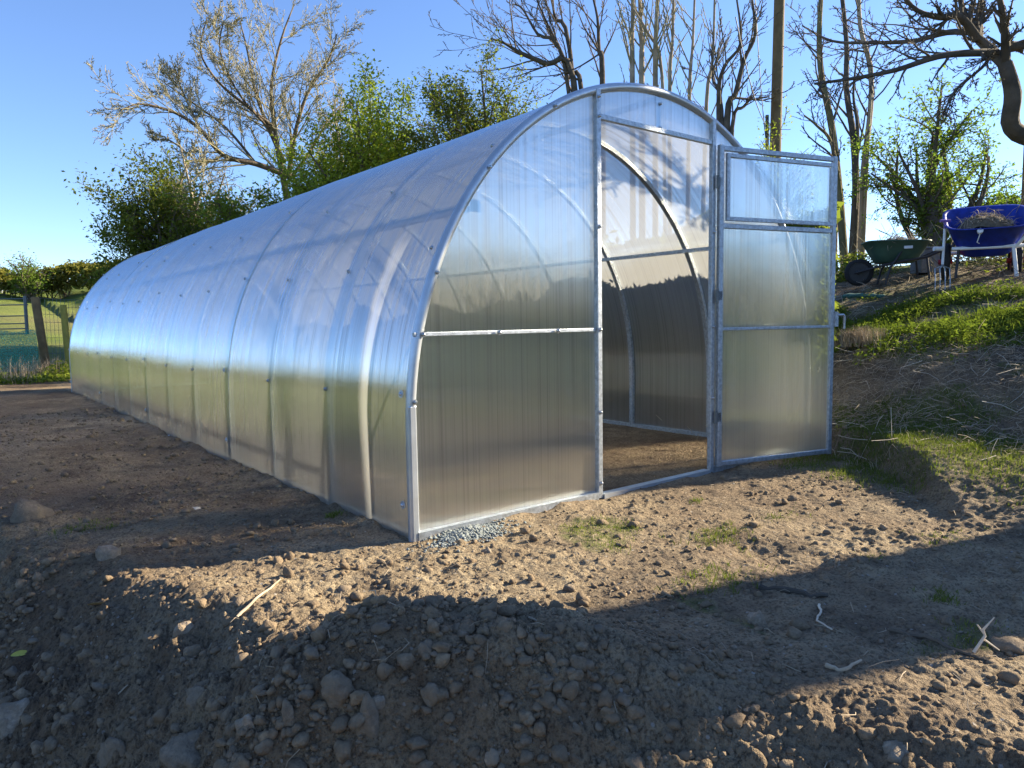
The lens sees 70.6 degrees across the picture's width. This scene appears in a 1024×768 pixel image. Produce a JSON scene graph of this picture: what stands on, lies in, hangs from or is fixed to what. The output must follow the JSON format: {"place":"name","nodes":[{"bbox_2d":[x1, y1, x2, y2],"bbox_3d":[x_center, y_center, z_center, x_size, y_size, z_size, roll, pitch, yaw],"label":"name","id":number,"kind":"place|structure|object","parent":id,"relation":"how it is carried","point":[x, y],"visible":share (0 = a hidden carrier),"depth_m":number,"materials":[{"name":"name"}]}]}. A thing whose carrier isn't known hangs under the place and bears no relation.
{"place":"outdoors","nodes":[
{"label":"outdoors","id":0,"kind":"place"},
{"bbox_2d":[0,259,1023,767],"bbox_3d":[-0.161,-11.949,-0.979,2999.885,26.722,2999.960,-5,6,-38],"label":"ground","id":1,"kind":"structure","parent":0,"point":[634,455],"depth_m":2.44,"materials":[{"name":"soil"}]},
{"bbox_2d":[0,296,28,334],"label":"field gate","id":2,"kind":"structure","parent":1,"relation":"on","point":[25,304],"depth_m":12.95,"materials":[{"name":"metal"}]},
{"bbox_2d":[0,697,29,739],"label":"stone","id":3,"kind":"object","parent":1,"relation":"on","point":[11,713],"visible":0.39,"depth_m":2.05,"materials":[{"name":"grey stone"}]},
{"bbox_2d":[11,650,26,655],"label":"leaf","id":4,"kind":"object","parent":1,"relation":"on","point":[20,652],"visible":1,"depth_m":2.31,"materials":[{"name":"green plant"}]},
{"bbox_2d":[0,330,39,371],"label":"windbreak netting","id":5,"kind":"object","parent":1,"relation":"on","point":[13,339],"visible":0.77,"depth_m":12.38,"materials":[{"name":"teal plastic"}]},
{"bbox_2d":[2,248,57,300],"bbox_3d":[-24.416,-5.399,36.309,2.865,2.700,2.661,-1,5,-3],"label":"hedgerow tree","id":6,"kind":"object","parent":1,"relation":"on","point":[24,274],"visible":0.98,"depth_m":36.24,"materials":[{"name":"green plant"}]},
{"bbox_2d":[10,498,55,523],"bbox_3d":[-2.222,0.643,3.367,0.191,0.237,0.182,-5,6,-38],"label":"stone","id":7,"kind":"object","parent":1,"relation":"on","point":[25,510],"visible":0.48,"depth_m":3.30,"materials":[{"name":"grey stone"}]},
{"bbox_2d":[0,352,69,383],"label":"dry weeds","id":8,"kind":"object","parent":1,"relation":"on","point":[28,368],"visible":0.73,"depth_m":11.74,"materials":[{"name":"beige plant"}]},
{"bbox_2d":[0,359,70,384],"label":"weeds","id":9,"kind":"object","parent":1,"relation":"on","point":[51,374],"visible":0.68,"depth_m":11.89,"materials":[{"name":"green plant"}]},
{"bbox_2d":[30,297,50,367],"bbox_3d":[-8.338,-0.843,12.801,0.237,1.389,0.150,-5,6,-38],"label":"fence post","id":10,"kind":"object","parent":1,"relation":"on","point":[39,323],"visible":0.79,"depth_m":12.74,"materials":[{"name":"brown wood"}]},
{"bbox_2d":[40,298,82,362],"bbox_3d":[-8.326,-0.942,13.507,0.007,1.292,1.471,-1,5,4],"label":"wire fence","id":11,"kind":"object","parent":1,"relation":"on","point":[53,314],"visible":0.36,"depth_m":13.21,"materials":[{"name":"metal"}]},
{"bbox_2d":[0,258,124,298],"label":"hedge","id":12,"kind":"object","parent":1,"relation":"on","point":[62,277],"visible":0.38,"depth_m":37.43,"materials":[{"name":"green plant"}]},
{"bbox_2d":[60,305,69,365],"bbox_3d":[-8.018,-0.763,13.010,0.134,1.325,0.114,-5,6,-38],"label":"fence post","id":13,"kind":"object","parent":1,"relation":"on","point":[65,325],"visible":0.77,"depth_m":12.95,"materials":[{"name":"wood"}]},
{"bbox_2d":[34,517,125,539],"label":"grass tuft","id":14,"kind":"object","parent":1,"relation":"on","point":[85,526],"visible":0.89,"depth_m":3.17,"materials":[{"name":"green plant"}]},
{"bbox_2d":[87,602,103,604],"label":"leaf","id":15,"kind":"object","parent":1,"relation":"on","point":[96,603],"visible":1,"depth_m":2.35,"materials":[{"name":"brown plant"}]},
{"bbox_2d":[95,545,120,560],"bbox_3d":[-1.499,0.653,2.690,0.087,0.114,0.094,-5,6,-38],"label":"stone","id":16,"kind":"object","parent":1,"relation":"on","point":[104,552],"visible":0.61,"depth_m":2.67,"materials":[{"name":"grey stone"}]},
{"bbox_2d":[96,736,125,767],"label":"stone","id":17,"kind":"object","parent":1,"relation":"on","point":[110,745],"visible":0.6,"depth_m":1.82,"materials":[{"name":"grey stone"}]},
{"bbox_2d":[62,136,267,341],"bbox_3d":[-7.555,-3.053,16.708,5.035,4.972,4.260,-1,5,-2],"label":"leafy tree","id":18,"kind":"object","parent":1,"relation":"on","point":[148,236],"visible":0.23,"depth_m":15.81,"materials":[{"name":"green plant"}]},
{"bbox_2d":[158,728,202,767],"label":"stone","id":19,"kind":"object","parent":1,"relation":"on","point":[178,752],"visible":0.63,"depth_m":1.70,"materials":[{"name":"grey stone"}]},
{"bbox_2d":[172,621,193,636],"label":"stone","id":20,"kind":"object","parent":1,"relation":"on","point":[184,627],"visible":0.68,"depth_m":2.11,"materials":[{"name":"grey stone"}]},
{"bbox_2d":[108,101,277,350],"bbox_3d":[-7.428,-3.636,17.026,3.859,6.031,4.089,-2,5,-15],"label":"twiggy shrub","id":21,"kind":"object","parent":1,"relation":"on","point":[187,166],"visible":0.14,"depth_m":16.84,"materials":[{"name":"green plant"}]},
{"bbox_2d":[186,686,204,712],"bbox_3d":[-0.800,0.822,1.853,0.085,0.089,0.055,-1,5,-3],"label":"stone","id":22,"kind":"object","parent":1,"relation":"on","point":[194,693],"visible":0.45,"depth_m":1.84,"materials":[{"name":"grey stone"}]},
{"bbox_2d":[84,0,373,323],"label":"budding tree","id":23,"kind":"object","parent":1,"relation":"on","point":[267,124],"visible":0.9,"depth_m":18.12,"materials":[{"name":"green plant"}]},
{"bbox_2d":[234,713,254,730],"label":"stone","id":24,"kind":"object","parent":1,"relation":"on","point":[245,720],"visible":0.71,"depth_m":1.62,"materials":[{"name":"grey stone"}]},
{"bbox_2d":[155,167,338,345],"bbox_3d":[-5.577,-2.666,16.021,4.727,3.766,3.906,-1,5,4],"label":"green bush","id":25,"kind":"object","parent":1,"relation":"on","point":[226,211],"visible":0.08,"depth_m":14.88,"materials":[{"name":"green plant"}]},
{"bbox_2d":[236,579,280,617],"bbox_3d":[-0.771,0.649,2.250,0.030,0.035,0.327,0,5,5],"label":"stick","id":26,"kind":"object","parent":1,"relation":"on","point":[240,613],"visible":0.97,"depth_m":2.15,"materials":[{"name":"beige wood"}]},
{"bbox_2d":[281,698,294,726],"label":"stone","id":27,"kind":"object","parent":1,"relation":"on","point":[287,711],"visible":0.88,"depth_m":1.61,"materials":[{"name":"grey stone"}]},
{"bbox_2d":[275,54,388,310],"bbox_3d":[-4.155,-5.058,19.149,3.560,6.318,3.707,0,5,8],"label":"twiggy shrub","id":28,"kind":"object","parent":1,"relation":"on","point":[340,109],"visible":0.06,"depth_m":18.59,"materials":[{"name":"green plant"}]},
{"bbox_2d":[322,510,347,518],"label":"grass tuft","id":29,"kind":"object","parent":1,"relation":"on","point":[333,515],"visible":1,"depth_m":3.28,"materials":[{"name":"green plant"}]},
{"bbox_2d":[320,669,353,707],"bbox_3d":[-0.394,0.703,1.634,0.086,0.110,0.058,0,5,15],"label":"stone","id":30,"kind":"object","parent":1,"relation":"on","point":[337,686],"visible":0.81,"depth_m":1.61,"materials":[{"name":"grey stone"}]},
{"bbox_2d":[238,49,469,315],"bbox_3d":[-3.482,-4.285,16.263,5.244,5.832,4.449,-5,6,-38],"label":"hawthorn","id":31,"kind":"object","parent":1,"relation":"on","point":[359,157],"visible":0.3,"depth_m":15.57,"materials":[{"name":"green plant"}]},
{"bbox_2d":[356,691,378,738],"bbox_3d":[-0.324,0.750,1.611,0.061,0.138,0.052,-1,5,-5],"label":"stone","id":32,"kind":"object","parent":1,"relation":"on","point":[370,713],"visible":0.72,"depth_m":1.59,"materials":[{"name":"grey stone"}]},
{"bbox_2d":[371,694,385,712],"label":"stone","id":33,"kind":"object","parent":1,"relation":"on","point":[380,701],"visible":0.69,"depth_m":1.62,"materials":[{"name":"grey stone"}]},
{"bbox_2d":[417,639,432,657],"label":"stone","id":34,"kind":"object","parent":1,"relation":"on","point":[426,644],"visible":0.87,"depth_m":1.69,"materials":[{"name":"grey stone"}]},
{"bbox_2d":[420,682,438,708],"bbox_3d":[-0.184,0.707,1.634,0.037,0.068,0.050,-5,6,-38],"label":"stone","id":35,"kind":"object","parent":1,"relation":"on","point":[430,690],"visible":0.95,"depth_m":1.62,"materials":[{"name":"grey stone"}]},
{"bbox_2d":[68,83,845,541],"bbox_3d":[-1.997,-0.729,7.178,3.052,2.067,9.422,-5,6,-38],"label":"greenhouse","id":36,"kind":"object","parent":1,"relation":"on","point":[124,355],"visible":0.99,"depth_m":4.13,"materials":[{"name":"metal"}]},
{"bbox_2d":[714,144,845,466],"bbox_3d":[1.570,-0.441,4.205,0.961,1.787,0.062,-3,5,-23],"label":"door","id":37,"kind":"structure","parent":36,"relation":"in","point":[794,322],"depth_m":4.19,"materials":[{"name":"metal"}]},
{"bbox_2d":[406,518,530,556],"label":"gravel","id":38,"kind":"structure","parent":1,"relation":"on","point":[477,531],"depth_m":2.92,"materials":[{"name":"grey gravel"}]},
{"bbox_2d":[382,19,574,268],"bbox_3d":[-0.747,-4.597,16.166,4.777,5.668,3.904,-5,6,-38],"label":"holly","id":39,"kind":"object","parent":1,"relation":"on","point":[448,111],"visible":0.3,"depth_m":15.15,"materials":[{"name":"green plant"}]},
{"bbox_2d":[480,702,487,710],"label":"stone","id":40,"kind":"object","parent":1,"relation":"on","point":[484,706],"visible":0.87,"depth_m":1.61,"materials":[{"name":"grey stone"}]},
{"bbox_2d":[481,546,491,553],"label":"stone","id":41,"kind":"object","parent":1,"relation":"on","point":[486,550],"visible":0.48,"depth_m":2.72,"materials":[{"name":"beige stone"}]},
{"bbox_2d":[484,748,502,766],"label":"stone","id":42,"kind":"object","parent":1,"relation":"on","point":[492,758],"visible":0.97,"depth_m":1.56,"materials":[{"name":"grey stone"}]},
{"bbox_2d":[0,397,1019,767],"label":"stones","id":43,"kind":"object","parent":1,"relation":"on","point":[310,653],"visible":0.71,"depth_m":1.70,"materials":[{"name":"grey stone"}]},
{"bbox_2d":[0,404,1023,767],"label":"soil clods","id":44,"kind":"object","parent":1,"relation":"on","point":[262,744],"visible":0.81,"depth_m":1.69,"materials":[{"name":"brown soil"}]},
{"bbox_2d":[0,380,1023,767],"bbox_3d":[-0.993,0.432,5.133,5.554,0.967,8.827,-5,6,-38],"label":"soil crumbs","id":45,"kind":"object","parent":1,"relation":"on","point":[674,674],"visible":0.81,"depth_m":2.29,"materials":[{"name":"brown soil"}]},
{"bbox_2d":[18,393,1020,755],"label":"pale pebbles","id":46,"kind":"object","parent":1,"relation":"on","point":[630,591],"visible":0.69,"depth_m":2.32,"materials":[{"name":"stone"}]},
{"bbox_2d":[428,0,620,240],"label":"bare tree","id":47,"kind":"object","parent":1,"relation":"on","point":[570,71],"visible":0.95,"depth_m":16.34,"materials":[{"name":"brown plant"}]},
{"bbox_2d":[335,202,844,402],"bbox_3d":[-0.018,-1.033,9.520,2.258,1.951,9.412,-4,6,-33],"label":"bramble hedge","id":48,"kind":"object","parent":1,"relation":"on","point":[822,239],"visible":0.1,"depth_m":6.59,"materials":[{"name":"green plant"}]},
{"bbox_2d":[175,404,1023,767],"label":"rootlets","id":49,"kind":"object","parent":1,"relation":"on","point":[707,574],"visible":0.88,"depth_m":2.44,"materials":[{"name":"beige plant"}]},
{"bbox_2d":[607,0,742,242],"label":"bare tree","id":50,"kind":"object","parent":1,"relation":"on","point":[639,14],"visible":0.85,"depth_m":15.15,"materials":[{"name":"brown plant"}]},
{"bbox_2d":[689,497,703,503],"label":"grass tuft","id":51,"kind":"object","parent":1,"relation":"on","point":[694,499],"visible":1,"depth_m":3.47,"materials":[{"name":"green plant"}]},
{"bbox_2d":[658,519,759,556],"bbox_3d":[0.833,0.615,2.891,0.481,0.067,0.373,-5,6,-38],"label":"grass tuft","id":52,"kind":"object","parent":1,"relation":"on","point":[715,534],"visible":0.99,"depth_m":2.90,"materials":[{"name":"green plant"}]},
{"bbox_2d":[654,558,778,598],"bbox_3d":[0.695,0.644,2.423,0.272,0.039,0.453,3,6,40],"label":"grass tuft","id":53,"kind":"object","parent":1,"relation":"on","point":[709,572],"visible":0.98,"depth_m":2.41,"materials":[{"name":"green plant"}]},
{"bbox_2d":[680,0,794,215],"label":"bare tree","id":54,"kind":"object","parent":1,"relation":"on","point":[722,118],"visible":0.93,"depth_m":13.93,"materials":[{"name":"brown plant"}]},
{"bbox_2d":[747,611,766,627],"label":"stone","id":55,"kind":"object","parent":1,"relation":"on","point":[757,617],"visible":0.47,"depth_m":2.08,"materials":[{"name":"grey stone"}]},
{"bbox_2d":[735,0,784,198],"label":"bare tree","id":56,"kind":"object","parent":1,"relation":"on","point":[777,54],"visible":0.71,"depth_m":14.48,"materials":[{"name":"brown wood"}]},
{"bbox_2d":[552,416,1012,656],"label":"grass seedlings","id":57,"kind":"object","parent":1,"relation":"on","point":[624,527],"depth_m":2.98,"materials":[{"name":"green plant"}]},
{"bbox_2d":[745,96,820,218],"bbox_3d":[4.797,-3.476,12.925,1.770,3.202,1.786,-5,6,-38],"label":"elder shrub","id":58,"kind":"object","parent":1,"relation":"on","point":[776,184],"visible":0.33,"depth_m":12.78,"materials":[{"name":"green plant"}]},
{"bbox_2d":[758,584,827,597],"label":"branch","id":59,"kind":"object","parent":1,"relation":"on","point":[793,590],"visible":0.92,"depth_m":2.29,"materials":[{"name":"brown plant"}]},
{"bbox_2d":[604,270,1023,460],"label":"bleached stalks","id":60,"kind":"object","parent":1,"relation":"on","point":[948,285],"visible":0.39,"depth_m":5.09,"materials":[{"name":"plant"}]},
{"bbox_2d":[604,296,1023,474],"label":"dry grass","id":61,"kind":"structure","parent":1,"relation":"on","point":[893,400],"depth_m":4.84,"materials":[{"name":"plant"}]},
{"bbox_2d":[788,0,851,274],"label":"bare tree","id":62,"kind":"object","parent":1,"relation":"on","point":[831,136],"visible":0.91,"depth_m":10.31,"materials":[{"name":"brown plant"}]},
{"bbox_2d":[816,603,832,629],"bbox_3d":[0.894,0.675,2.095,0.032,0.012,0.184,0,5,13],"label":"root","id":63,"kind":"object","parent":1,"relation":"on","point":[820,612],"visible":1,"depth_m":2.10,"materials":[{"name":"beige wood"}]},
{"bbox_2d":[645,323,1023,454],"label":"dead stalks","id":64,"kind":"object","parent":1,"relation":"on","point":[971,395],"visible":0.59,"depth_m":4.83,"materials":[{"name":"beige plant"}]},
{"bbox_2d":[835,223,837,273],"bbox_3d":[4.831,-2.122,10.835,0.098,0.950,0.097,-5,6,-38],"label":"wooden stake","id":65,"kind":"object","parent":1,"relation":"on","point":[836,241],"visible":0.1,"depth_m":10.79,"materials":[{"name":"brown wood"}]},
{"bbox_2d":[651,327,1023,507],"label":"grass","id":66,"kind":"structure","parent":1,"relation":"on","point":[963,442],"depth_m":4.14,"materials":[{"name":"green plant"}]},
{"bbox_2d":[825,659,861,671],"bbox_3d":[0.829,0.700,1.787,0.102,0.015,0.040,-2,5,-10],"label":"root","id":67,"kind":"object","parent":1,"relation":"on","point":[833,667],"visible":1,"depth_m":1.78,"materials":[{"name":"grey wood"}]},
{"bbox_2d":[834,331,856,351],"bbox_3d":[2.771,-0.315,5.988,0.188,0.244,0.167,2,6,32],"label":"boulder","id":68,"kind":"object","parent":1,"relation":"on","point":[839,343],"visible":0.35,"depth_m":5.94,"materials":[{"name":"grey stone"}]},
{"bbox_2d":[827,0,877,258],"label":"bare tree","id":69,"kind":"object","parent":1,"relation":"on","point":[852,123],"visible":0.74,"depth_m":10.50,"materials":[{"name":"brown plant"}]},
{"bbox_2d":[684,277,1023,363],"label":"tall grass","id":70,"kind":"structure","parent":1,"relation":"on","point":[1014,323],"depth_m":5.80,"materials":[{"name":"green plant"}]},
{"bbox_2d":[834,325,889,347],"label":"dry tussock","id":71,"kind":"object","parent":1,"relation":"on","point":[863,336],"visible":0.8,"depth_m":5.84,"materials":[{"name":"beige plant"}]},
{"bbox_2d":[842,293,884,298],"bbox_3d":[3.748,-0.937,7.698,0.466,0.068,0.071,-1,5,4],"label":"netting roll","id":72,"kind":"object","parent":1,"relation":"on","point":[853,295],"visible":0.89,"depth_m":7.68,"materials":[{"name":"teal plastic"}]},
{"bbox_2d":[823,0,906,255],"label":"bare tree","id":73,"kind":"object","parent":1,"relation":"on","point":[863,211],"visible":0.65,"depth_m":10.78,"materials":[{"name":"brown plant"}]},
{"bbox_2d":[882,740,908,763],"bbox_3d":[0.806,0.770,1.507,0.090,0.052,0.071,-5,6,-38],"label":"stone","id":74,"kind":"object","parent":1,"relation":"on","point":[895,750],"visible":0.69,"depth_m":1.49,"materials":[{"name":"grey stone"}]},
{"bbox_2d":[844,239,954,285],"bbox_3d":[4.535,-1.414,8.283,1.333,0.552,0.549,0,5,14],"label":"green wheelbarrow","id":75,"kind":"object","parent":1,"relation":"on","point":[857,271],"visible":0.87,"depth_m":8.17,"materials":[{"name":"plastic"}]},
{"bbox_2d":[870,229,920,248],"bbox_3d":[4.404,-1.627,8.282,0.640,0.367,0.610,0,5,14],"label":"weed heap","id":76,"kind":"object","parent":75,"relation":"in","point":[898,238],"visible":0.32,"depth_m":8.20,"materials":[{"name":"beige plant"}]},
{"bbox_2d":[781,0,1023,145],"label":"old tree","id":77,"kind":"object","parent":1,"relation":"on","point":[971,28],"visible":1,"depth_m":5.67,"materials":[{"name":"brown plant"}]},
{"bbox_2d":[910,246,940,273],"bbox_3d":[4.936,-1.468,8.596,0.300,0.304,0.270,-1,5,0],"label":"storage bin","id":78,"kind":"object","parent":1,"relation":"on","point":[922,263],"visible":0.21,"depth_m":8.48,"materials":[{"name":"grey plastic"}]},
{"bbox_2d":[834,277,1023,364],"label":"nettles","id":79,"kind":"object","parent":1,"relation":"on","point":[905,307],"visible":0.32,"depth_m":5.80,"materials":[{"name":"green plant"}]},
{"bbox_2d":[835,253,1023,311],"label":"dark litter","id":80,"kind":"object","parent":1,"relation":"on","point":[915,279],"visible":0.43,"depth_m":7.58,"materials":[{"name":"brown plant"}]},
{"bbox_2d":[835,196,1023,281],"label":"brushwood","id":81,"kind":"object","parent":1,"relation":"on","point":[974,266],"visible":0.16,"depth_m":8.71,"materials":[{"name":"plant"}]},
{"bbox_2d":[835,242,1023,282],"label":"undergrowth","id":82,"kind":"object","parent":1,"relation":"on","point":[839,273],"visible":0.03,"depth_m":9.36,"materials":[{"name":"green plant"}]},
{"bbox_2d":[837,65,1022,257],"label":"spring tree","id":83,"kind":"object","parent":1,"relation":"on","point":[900,187],"visible":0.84,"depth_m":9.70,"materials":[{"name":"green plant"}]},
{"bbox_2d":[911,181,956,249],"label":"bush","id":84,"kind":"object","parent":1,"relation":"on","point":[933,217],"visible":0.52,"depth_m":9.44,"materials":[{"name":"green plant"}]},
{"bbox_2d":[889,627,988,660],"bbox_3d":[1.142,0.693,1.934,0.038,0.026,0.254,-4,6,-33],"label":"stick","id":85,"kind":"object","parent":1,"relation":"on","point":[918,635],"visible":0.97,"depth_m":1.94,"materials":[{"name":"brown wood"}]},
{"bbox_2d":[911,584,970,605],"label":"grass tuft","id":86,"kind":"object","parent":1,"relation":"on","point":[941,598],"visible":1,"depth_m":2.22,"materials":[{"name":"green plant"}]},
{"bbox_2d":[933,219,950,286],"bbox_3d":[4.357,-1.308,7.316,0.192,0.716,0.113,-1,5,0],"label":"garden fork","id":87,"kind":"object","parent":1,"relation":"on","point":[942,248],"visible":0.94,"depth_m":7.33,"materials":[{"name":"white paint"}]},
{"bbox_2d":[899,525,987,546],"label":"grass tuft","id":88,"kind":"object","parent":1,"relation":"on","point":[946,537],"visible":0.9,"depth_m":2.84,"materials":[{"name":"plant"}]},
{"bbox_2d":[938,204,1023,279],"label":"blue wheelbarrow","id":89,"kind":"object","parent":1,"relation":"on","point":[989,242],"visible":0.9,"depth_m":7.26,"materials":[{"name":"plastic"}]},
{"bbox_2d":[947,206,1021,237],"bbox_3d":[4.803,-1.634,7.392,0.670,0.340,0.622,2,6,27],"label":"weed heap","id":90,"kind":"object","parent":89,"relation":"in","point":[986,221],"visible":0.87,"depth_m":7.25,"materials":[{"name":"beige plant"}]},
{"bbox_2d":[973,617,999,652],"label":"twig","id":91,"kind":"object","parent":1,"relation":"on","point":[980,642],"visible":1,"depth_m":1.87,"materials":[{"name":"grey wood"}]},
{"bbox_2d":[953,172,1020,206],"bbox_3d":[7.322,-2.307,10.110,2.341,1.219,1.690,-1,5,-6],"label":"spring tree","id":92,"kind":"object","parent":1,"relation":"on","point":[1013,199],"visible":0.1,"depth_m":9.66,"materials":[{"name":"green plant"}]},
{"bbox_2d":[990,636,1023,653],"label":"stone","id":93,"kind":"object","parent":1,"relation":"on","point":[1008,643],"visible":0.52,"depth_m":1.89,"materials":[{"name":"grey stone"}]},
{"bbox_2d":[1021,148,1023,262],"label":"wooden post","id":94,"kind":"object","parent":1,"relation":"on","point":[1022,195],"visible":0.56,"depth_m":8.19,"materials":[{"name":"brown wood"}]},
{"bbox_2d":[0,0,1023,295],"label":"sky","id":95,"kind":"structure","parent":0,"point":[47,92],"materials":[{"name":"blue"}]}
]}

